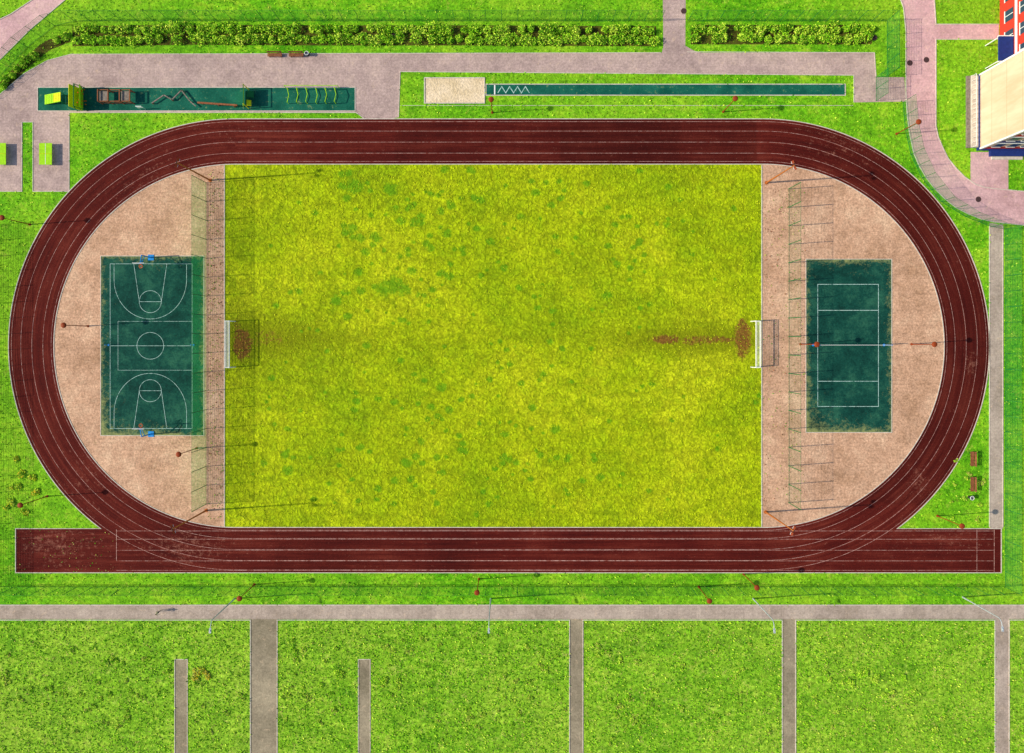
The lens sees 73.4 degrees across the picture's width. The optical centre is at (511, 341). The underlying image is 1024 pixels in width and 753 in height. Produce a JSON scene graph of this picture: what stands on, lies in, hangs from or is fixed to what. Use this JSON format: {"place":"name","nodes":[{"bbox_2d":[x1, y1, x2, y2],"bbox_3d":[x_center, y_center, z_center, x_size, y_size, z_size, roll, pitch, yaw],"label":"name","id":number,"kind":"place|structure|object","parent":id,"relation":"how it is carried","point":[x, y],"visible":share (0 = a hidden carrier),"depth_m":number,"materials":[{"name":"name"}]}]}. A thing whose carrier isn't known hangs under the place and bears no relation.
{"place":"outdoors","nodes":[
{"label":"outdoors","id":0,"kind":"place"},
{"bbox_2d":[0,0,905,190],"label":"paved plaza","id":1,"kind":"structure","parent":0,"point":[373,79],"depth_m":108.99,"materials":[{"name":"grey concrete"}]},
{"bbox_2d":[0,143,7,164],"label":"table tennis","id":2,"kind":"object","parent":1,"relation":"on","point":[3,147],"visible":1,"depth_m":108.20,"materials":[{"name":"paint"}]},
{"bbox_2d":[38,143,53,164],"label":"table tennis","id":3,"kind":"object","parent":1,"relation":"on","point":[45,153],"visible":1,"depth_m":108.20,"materials":[{"name":"paint"}]},
{"bbox_2d":[38,88,354,110],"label":"exercise strip","id":4,"kind":"object","parent":1,"relation":"on","point":[269,99],"visible":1,"depth_m":108.98,"materials":[{"name":"rubber"}]},
{"bbox_2d":[45,92,65,104],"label":"climbing ramp","id":5,"kind":"structure","parent":4,"relation":"on","point":[53,98],"depth_m":108.15,"materials":[{"name":"paint"}]},
{"bbox_2d":[68,83,87,110],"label":"panels","id":6,"kind":"object","parent":4,"relation":"on","point":[75,97],"visible":1,"depth_m":107.43,"materials":[{"name":"yellow paint"}]},
{"bbox_2d":[97,89,134,104],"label":"wooden climbing frame","id":7,"kind":"object","parent":4,"relation":"on","point":[104,96],"visible":1,"depth_m":107.85,"materials":[{"name":"brown wood"}]},
{"bbox_2d":[151,90,195,106],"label":"balance beam","id":8,"kind":"structure","parent":4,"relation":"on","point":[173,97],"depth_m":108.48,"materials":[{"name":"grey wood"}]},
{"bbox_2d":[197,102,237,107],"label":"log beam","id":9,"kind":"structure","parent":4,"relation":"on","point":[233,105],"depth_m":108.31,"materials":[{"name":"brown wood"}]},
{"bbox_2d":[243,84,253,108],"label":"climbing arch","id":10,"kind":"structure","parent":4,"relation":"on","point":[250,93],"depth_m":108.08,"materials":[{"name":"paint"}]},
{"bbox_2d":[284,85,338,103],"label":"hurdle bars","id":11,"kind":"object","parent":4,"relation":"on","point":[307,89],"visible":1,"depth_m":107.85,"materials":[{"name":"paint"}]},
{"bbox_2d":[267,51,281,56],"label":"park bench","id":12,"kind":"object","parent":1,"relation":"on","point":[274,53],"visible":1,"depth_m":108.53,"materials":[{"name":"brown wood"}]},
{"bbox_2d":[288,51,302,56],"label":"park bench","id":13,"kind":"object","parent":1,"relation":"on","point":[295,53],"visible":1,"depth_m":108.53,"materials":[{"name":"brown wood"}]},
{"bbox_2d":[9,119,988,571],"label":"running track","id":14,"kind":"structure","parent":0,"point":[905,489],"depth_m":108.98,"materials":[{"name":"rubber"}]},
{"bbox_2d":[11,121,986,569],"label":"lane markings","id":15,"kind":"object","parent":14,"relation":"on","point":[493,161],"visible":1,"depth_m":108.97,"materials":[{"name":"paint"}]},
{"bbox_2d":[16,529,1000,571],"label":"sprint track","id":16,"kind":"structure","parent":0,"point":[937,550],"depth_m":108.99,"materials":[{"name":"rubber"}]},
{"bbox_2d":[17,531,115,571],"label":"weeds","id":17,"kind":"object","parent":16,"relation":"on","point":[70,553],"visible":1,"depth_m":108.94,"materials":[{"name":"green plant"}]},
{"bbox_2d":[0,0,1023,620],"bbox_3d":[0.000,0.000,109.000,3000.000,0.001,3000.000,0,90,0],"label":"grass ground","id":18,"kind":"structure","parent":0,"point":[950,88],"depth_m":109.00,"materials":[{"name":"green plant"}]},
{"bbox_2d":[0,215,30,225],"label":"park lamp","id":19,"kind":"object","parent":18,"relation":"on","point":[2,217],"visible":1,"depth_m":104.31,"materials":[{"name":"metal"}]},
{"bbox_2d":[0,0,62,57],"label":"footpath","id":20,"kind":"structure","parent":18,"relation":"on","point":[11,25],"depth_m":108.99,"materials":[{"name":"concrete"}]},
{"bbox_2d":[17,495,47,507],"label":"park lamp","id":21,"kind":"object","parent":18,"relation":"on","point":[20,505],"visible":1,"depth_m":103.68,"materials":[{"name":"red metal"}]},
{"bbox_2d":[0,33,70,86],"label":"hedge bed","id":22,"kind":"object","parent":18,"relation":"on","point":[40,50],"visible":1,"depth_m":108.99,"materials":[{"name":"plant"}]},
{"bbox_2d":[0,30,69,89],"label":"hedge","id":23,"kind":"object","parent":22,"relation":"on","point":[17,68],"visible":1,"depth_m":108.47,"materials":[{"name":"green plant"}]},
{"bbox_2d":[0,621,249,752],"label":"meadow grass","id":24,"kind":"structure","parent":18,"relation":"on","point":[108,705],"depth_m":108.99,"materials":[{"name":"green plant"}]},
{"bbox_2d":[190,666,210,680],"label":"flowering shrub","id":25,"kind":"object","parent":24,"relation":"on","point":[205,674],"visible":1,"depth_m":108.78,"materials":[{"name":"yellow plant"}]},
{"bbox_2d":[54,165,223,526],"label":"paved yard","id":26,"kind":"structure","parent":18,"relation":"on","point":[155,219],"depth_m":108.98,"materials":[{"name":"beige concrete"}]},
{"bbox_2d":[61,322,88,327],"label":"park lamp","id":27,"kind":"object","parent":26,"relation":"on","point":[63,325],"visible":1,"depth_m":103.62,"materials":[{"name":"red metal"}]},
{"bbox_2d":[101,256,203,434],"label":"basketball court","id":28,"kind":"object","parent":26,"relation":"on","point":[123,360],"visible":0.96,"depth_m":108.97,"materials":[{"name":"rubber"}]},
{"bbox_2d":[133,424,153,436],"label":"basketball hoop","id":29,"kind":"object","parent":28,"relation":"on","point":[150,434],"visible":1,"depth_m":106.89,"materials":[{"name":"blue paint"}]},
{"bbox_2d":[134,255,153,267],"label":"basketball hoop","id":30,"kind":"object","parent":28,"relation":"on","point":[150,257],"visible":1,"depth_m":106.68,"materials":[{"name":"blue paint"}]},
{"bbox_2d":[110,264,191,428],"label":"basketball court markings","id":31,"kind":"object","parent":28,"relation":"on","point":[154,358],"visible":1,"depth_m":108.95,"materials":[{"name":"paint"}]},
{"bbox_2d":[176,447,196,456],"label":"park lamp","id":32,"kind":"object","parent":26,"relation":"on","point":[178,454],"visible":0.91,"depth_m":102.89,"materials":[{"name":"red metal"}]},
{"bbox_2d":[170,509,207,533],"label":"floodlight mast","id":33,"kind":"object","parent":26,"relation":"on","point":[205,510],"visible":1,"depth_m":102.46,"materials":[{"name":"orange metal"}]},
{"bbox_2d":[175,158,211,181],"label":"floodlight mast","id":34,"kind":"object","parent":26,"relation":"on","point":[208,179],"visible":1,"depth_m":102.57,"materials":[{"name":"orange metal"}]},
{"bbox_2d":[191,175,206,511],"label":"ball stop fence","id":35,"kind":"object","parent":26,"relation":"on","point":[197,338],"visible":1,"depth_m":106.26,"materials":[{"name":"green metal"}]},
{"bbox_2d":[207,170,223,518],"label":"weeds","id":36,"kind":"object","parent":26,"relation":"on","point":[214,335],"visible":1,"depth_m":108.94,"materials":[{"name":"green plant"}]},
{"bbox_2d":[175,660,186,752],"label":"footpath","id":37,"kind":"structure","parent":18,"relation":"on","point":[180,706],"depth_m":108.99,"materials":[{"name":"concrete"}]},
{"bbox_2d":[209,598,234,632],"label":"street lamp","id":38,"kind":"object","parent":18,"relation":"on","point":[218,613],"visible":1,"depth_m":103.27,"materials":[{"name":"metal"}]},
{"bbox_2d":[237,583,255,600],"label":"park lamp","id":39,"kind":"object","parent":18,"relation":"on","point":[239,598],"visible":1,"depth_m":103.03,"materials":[{"name":"metal"}]},
{"bbox_2d":[250,619,276,752],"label":"footpath","id":40,"kind":"structure","parent":18,"relation":"on","point":[263,685],"depth_m":108.99,"materials":[{"name":"concrete"}]},
{"bbox_2d":[0,10,664,72],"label":"perimeter fence","id":41,"kind":"object","parent":18,"relation":"on","point":[210,15],"visible":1,"depth_m":107.85,"materials":[{"name":"green paint"}]},
{"bbox_2d":[72,25,655,45],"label":"hedge bed","id":42,"kind":"object","parent":18,"relation":"on","point":[513,29],"visible":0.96,"depth_m":108.99,"materials":[{"name":"plant"}]},
{"bbox_2d":[71,20,660,47],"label":"hedge","id":43,"kind":"object","parent":42,"relation":"on","point":[532,41],"visible":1,"depth_m":108.37,"materials":[{"name":"green plant"}]},
{"bbox_2d":[359,660,369,752],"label":"footpath","id":44,"kind":"structure","parent":18,"relation":"on","point":[364,706],"depth_m":108.99,"materials":[{"name":"concrete"}]},
{"bbox_2d":[278,621,568,752],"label":"meadow grass","id":45,"kind":"structure","parent":18,"relation":"on","point":[399,716],"depth_m":108.99,"materials":[{"name":"green plant"}]},
{"bbox_2d":[425,78,483,101],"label":"long jump pit","id":46,"kind":"object","parent":18,"relation":"on","point":[454,90],"visible":1,"depth_m":108.98,"materials":[{"name":"beige sand"}]},
{"bbox_2d":[474,578,479,594],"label":"park lamp","id":47,"kind":"object","parent":18,"relation":"on","point":[477,592],"visible":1,"depth_m":102.92,"materials":[{"name":"red metal"}]},
{"bbox_2d":[488,598,490,632],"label":"street lamp","id":48,"kind":"object","parent":18,"relation":"on","point":[489,615],"visible":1,"depth_m":102.87,"materials":[{"name":"metal"}]},
{"bbox_2d":[488,97,493,113],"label":"park lamp","id":49,"kind":"object","parent":18,"relation":"on","point":[491,99],"visible":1,"depth_m":102.90,"materials":[{"name":"red metal"}]},
{"bbox_2d":[225,165,760,526],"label":"football pitch","id":50,"kind":"object","parent":18,"relation":"on","point":[368,494],"visible":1,"depth_m":108.98,"materials":[{"name":"green plant"}]},
{"bbox_2d":[225,321,235,367],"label":"football goal","id":51,"kind":"object","parent":50,"relation":"on","point":[227,339],"visible":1,"depth_m":106.58,"materials":[{"name":"white paint"}]},
{"bbox_2d":[225,164,761,527],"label":"pitch grass tufts","id":52,"kind":"object","parent":50,"relation":"on","point":[495,347],"visible":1,"depth_m":108.94,"materials":[{"name":"green plant"}]},
{"bbox_2d":[750,321,760,367],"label":"football goal","id":53,"kind":"object","parent":50,"relation":"on","point":[758,339],"visible":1,"depth_m":106.52,"materials":[{"name":"white paint"}]},
{"bbox_2d":[0,94,1021,595],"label":"perimeter fence","id":54,"kind":"object","parent":18,"relation":"on","point":[1014,306],"visible":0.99,"depth_m":107.17,"materials":[{"name":"green metal"}]},
{"bbox_2d":[0,620,1023,752],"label":"grass tufts","id":55,"kind":"object","parent":18,"relation":"on","point":[427,686],"visible":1,"depth_m":108.93,"materials":[{"name":"green plant"}]},
{"bbox_2d":[0,0,1023,752],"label":"kerb","id":56,"kind":"structure","parent":18,"relation":"on","point":[520,164],"depth_m":108.93,"materials":[{"name":"concrete"}]},
{"bbox_2d":[0,606,1023,618],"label":"footpath","id":57,"kind":"structure","parent":18,"relation":"on","point":[507,612],"depth_m":108.98,"materials":[{"name":"grey concrete"}]},
{"bbox_2d":[570,619,582,752],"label":"footpath","id":58,"kind":"structure","parent":18,"relation":"on","point":[576,686],"depth_m":108.99,"materials":[{"name":"concrete"}]},
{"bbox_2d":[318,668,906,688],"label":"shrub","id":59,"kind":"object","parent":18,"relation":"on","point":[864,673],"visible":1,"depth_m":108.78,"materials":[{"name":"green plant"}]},
{"bbox_2d":[486,85,844,94],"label":"jump runway","id":60,"kind":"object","parent":18,"relation":"on","point":[686,89],"visible":1,"depth_m":108.98,"materials":[{"name":"rubber"}]},
{"bbox_2d":[494,85,529,93],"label":"runway markings","id":61,"kind":"object","parent":60,"relation":"on","point":[511,89],"visible":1,"depth_m":108.97,"materials":[{"name":"paint"}]},
{"bbox_2d":[583,621,781,752],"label":"meadow grass","id":62,"kind":"structure","parent":18,"relation":"on","point":[659,678],"depth_m":108.99,"materials":[{"name":"green plant"}]},
{"bbox_2d":[698,586,711,603],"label":"park lamp","id":63,"kind":"object","parent":18,"relation":"on","point":[709,600],"visible":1,"depth_m":102.91,"materials":[{"name":"metal"}]},
{"bbox_2d":[722,96,737,112],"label":"park lamp","id":64,"kind":"object","parent":18,"relation":"on","point":[735,98],"visible":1,"depth_m":102.91,"materials":[{"name":"red metal"}]},
{"bbox_2d":[742,573,759,590],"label":"park lamp","id":65,"kind":"object","parent":18,"relation":"on","point":[757,587],"visible":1,"depth_m":102.98,"materials":[{"name":"red metal"}]},
{"bbox_2d":[752,598,775,632],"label":"street lamp","id":66,"kind":"object","parent":18,"relation":"on","point":[774,630],"visible":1,"depth_m":102.89,"materials":[{"name":"metal"}]},
{"bbox_2d":[691,25,871,43],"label":"hedge bed","id":67,"kind":"object","parent":18,"relation":"on","point":[731,32],"visible":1,"depth_m":108.99,"materials":[{"name":"plant"}]},
{"bbox_2d":[688,20,874,45],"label":"hedge","id":68,"kind":"object","parent":67,"relation":"on","point":[773,28],"visible":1,"depth_m":108.39,"materials":[{"name":"green plant"}]},
{"bbox_2d":[688,10,899,100],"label":"perimeter fence","id":69,"kind":"object","parent":18,"relation":"on","point":[827,18],"visible":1,"depth_m":107.88,"materials":[{"name":"green metal"}]},
{"bbox_2d":[762,165,943,526],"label":"paved yard","id":70,"kind":"structure","parent":18,"relation":"on","point":[839,220],"depth_m":108.98,"materials":[{"name":"beige concrete"}]},
{"bbox_2d":[762,190,787,500],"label":"weeds","id":71,"kind":"object","parent":70,"relation":"on","point":[776,336],"visible":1,"depth_m":108.94,"materials":[{"name":"green plant"}]},
{"bbox_2d":[764,510,795,535],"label":"floodlight mast","id":72,"kind":"object","parent":70,"relation":"on","point":[794,527],"visible":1,"depth_m":102.19,"materials":[{"name":"orange metal"}]},
{"bbox_2d":[765,160,796,184],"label":"floodlight mast","id":73,"kind":"object","parent":70,"relation":"on","point":[766,182],"visible":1,"depth_m":101.97,"materials":[{"name":"orange metal"}]},
{"bbox_2d":[788,182,800,509],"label":"ball stop fence","id":74,"kind":"object","parent":70,"relation":"on","point":[796,336],"visible":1,"depth_m":105.93,"materials":[{"name":"metal"}]},
{"bbox_2d":[788,189,805,499],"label":"weeds","id":75,"kind":"object","parent":70,"relation":"on","point":[801,328],"visible":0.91,"depth_m":108.95,"materials":[{"name":"green plant"}]},
{"bbox_2d":[799,342,819,346],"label":"park lamp","id":76,"kind":"object","parent":70,"relation":"on","point":[816,344],"visible":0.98,"depth_m":102.93,"materials":[{"name":"orange metal"}]},
{"bbox_2d":[806,259,890,431],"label":"volleyball court","id":77,"kind":"object","parent":70,"relation":"on","point":[848,360],"visible":1,"depth_m":108.97,"materials":[{"name":"rubber"}]},
{"bbox_2d":[817,284,878,406],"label":"volleyball court markings","id":78,"kind":"object","parent":77,"relation":"on","point":[848,310],"visible":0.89,"depth_m":108.96,"materials":[{"name":"paint"}]},
{"bbox_2d":[910,342,937,346],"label":"park lamp","id":79,"kind":"object","parent":70,"relation":"on","point":[934,344],"visible":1,"depth_m":103.36,"materials":[{"name":"orange metal"}]},
{"bbox_2d":[796,621,994,752],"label":"meadow grass","id":80,"kind":"structure","parent":18,"relation":"on","point":[855,698],"depth_m":108.99,"materials":[{"name":"green plant"}]},
{"bbox_2d":[895,119,921,134],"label":"park lamp","id":81,"kind":"object","parent":18,"relation":"on","point":[918,121],"visible":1,"depth_m":103.01,"materials":[{"name":"red metal"}]},
{"bbox_2d":[936,515,964,528],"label":"park lamp","id":82,"kind":"object","parent":18,"relation":"on","point":[961,525],"visible":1,"depth_m":102.99,"materials":[{"name":"red metal"}]},
{"bbox_2d":[902,0,1023,224],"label":"footpath","id":83,"kind":"structure","parent":18,"relation":"on","point":[924,31],"depth_m":108.99,"materials":[{"name":"grey concrete"}]},
{"bbox_2d":[949,458,985,523],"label":"verge plants","id":84,"kind":"object","parent":18,"relation":"on","point":[977,520],"visible":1,"depth_m":108.88,"materials":[{"name":"green plant"}]},
{"bbox_2d":[969,452,976,466],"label":"park bench","id":85,"kind":"object","parent":18,"relation":"on","point":[972,459],"visible":1,"depth_m":108.53,"materials":[{"name":"brown wood"}]},
{"bbox_2d":[969,477,976,491],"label":"park bench","id":86,"kind":"object","parent":18,"relation":"on","point":[971,489],"visible":1,"depth_m":108.53,"materials":[{"name":"brown wood"}]},
{"bbox_2d":[962,596,1003,631],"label":"street lamp","id":87,"kind":"object","parent":18,"relation":"on","point":[1002,628],"visible":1,"depth_m":103.10,"materials":[{"name":"metal"}]},
{"bbox_2d":[966,35,1013,147],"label":"entrance steps and canopy","id":88,"kind":"structure","parent":18,"relation":"on","point":[1005,46],"depth_m":108.50,"materials":[{"name":"concrete"}]},
{"bbox_2d":[989,223,1002,528],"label":"footpath","id":89,"kind":"structure","parent":18,"relation":"on","point":[996,378],"depth_m":108.98,"materials":[{"name":"grey concrete"}]},
{"bbox_2d":[980,0,1023,148],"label":"walls","id":90,"kind":"structure","parent":18,"relation":"on","point":[1001,100],"depth_m":104.30,"materials":[{"name":"beige paint"}]},
{"bbox_2d":[976,0,1023,150],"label":"trim bands","id":91,"kind":"object","parent":90,"relation":"attached to","point":[1000,141],"depth_m":105.45,"materials":[{"name":"white paint"}]},
{"bbox_2d":[991,0,1023,147],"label":"windows","id":92,"kind":"structure","parent":90,"relation":"attached to","point":[1008,15],"depth_m":106.10,"materials":[{"name":"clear glass"}]},
{"bbox_2d":[1010,621,1023,752],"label":"meadow grass","id":93,"kind":"structure","parent":18,"relation":"on","point":[1015,689],"depth_m":108.99,"materials":[{"name":"green plant"}]},
{"bbox_2d":[782,619,795,752],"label":"footpath","id":94,"kind":"structure","parent":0,"point":[789,685],"depth_m":108.99,"materials":[{"name":"concrete"}]},
{"bbox_2d":[971,152,1007,193],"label":"entrance paving","id":95,"kind":"structure","parent":0,"point":[986,171],"depth_m":108.98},
{"bbox_2d":[989,150,1023,159],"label":"steps","id":96,"kind":"structure","parent":95,"relation":"on","point":[1006,154],"depth_m":108.55,"materials":[{"name":"blue paint"}]},
{"bbox_2d":[995,619,1008,752],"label":"footpath","id":97,"kind":"structure","parent":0,"point":[1002,692],"depth_m":108.99,"materials":[{"name":"grey concrete"}]}
]}

